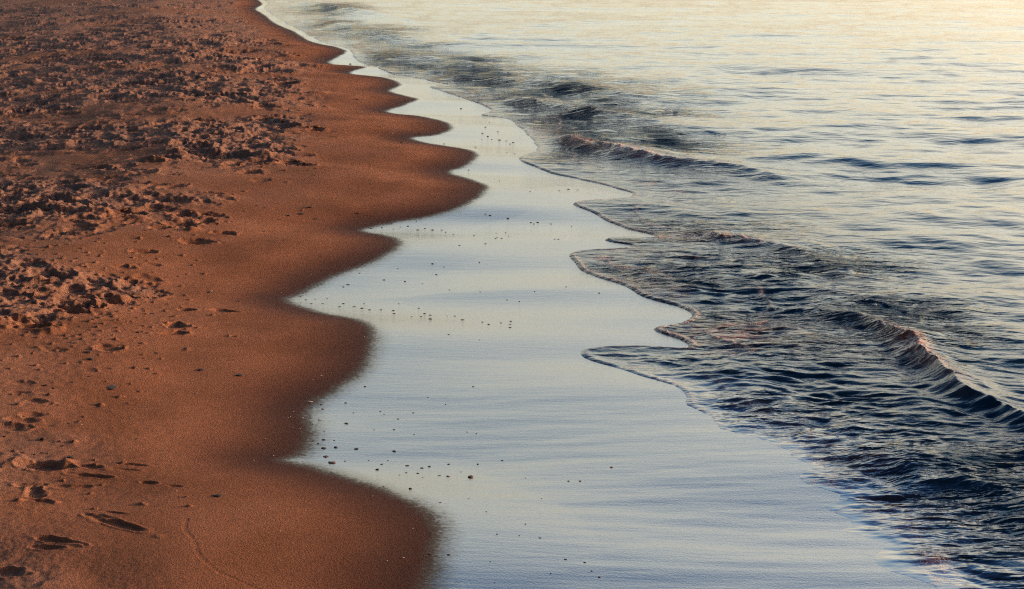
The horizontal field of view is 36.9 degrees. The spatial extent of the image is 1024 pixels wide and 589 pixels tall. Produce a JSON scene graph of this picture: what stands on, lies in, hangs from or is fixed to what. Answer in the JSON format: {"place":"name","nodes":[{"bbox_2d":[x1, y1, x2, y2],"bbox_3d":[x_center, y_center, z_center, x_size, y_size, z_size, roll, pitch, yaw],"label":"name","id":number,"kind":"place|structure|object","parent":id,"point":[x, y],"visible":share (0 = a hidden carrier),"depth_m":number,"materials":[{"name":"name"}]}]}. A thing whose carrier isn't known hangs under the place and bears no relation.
{"place":"outdoors","nodes":[
{"label":"outdoors","id":0,"kind":"place"},
{"bbox_2d":[106,385,116,389],"bbox_3d":[-1.705,0.394,6.541,0.049,0.004,0.072,-1,14,-5],"label":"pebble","id":1,"kind":"object","parent":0,"point":[111,387],"visible":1,"depth_m":6.53,"materials":[{"name":"stone"}]},
{"bbox_2d":[0,0,481,588],"bbox_3d":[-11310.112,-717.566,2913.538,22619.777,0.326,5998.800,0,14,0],"label":"dry sand","id":2,"kind":"structure","parent":0,"point":[150,114],"depth_m":8.48,"materials":[{"name":"brown sand"}]},
{"bbox_2d":[254,0,936,588],"bbox_3d":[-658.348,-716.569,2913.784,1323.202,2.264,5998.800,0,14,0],"label":"wet sand","id":3,"kind":"structure","parent":0,"point":[672,490],"depth_m":6.29,"materials":[{"name":"grey sand"}]},
{"bbox_2d":[264,0,1023,588],"bbox_3d":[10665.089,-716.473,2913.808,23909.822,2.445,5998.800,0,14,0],"label":"sea","id":4,"kind":"structure","parent":0,"point":[824,204],"depth_m":11.04,"materials":[{"name":"liquid"}]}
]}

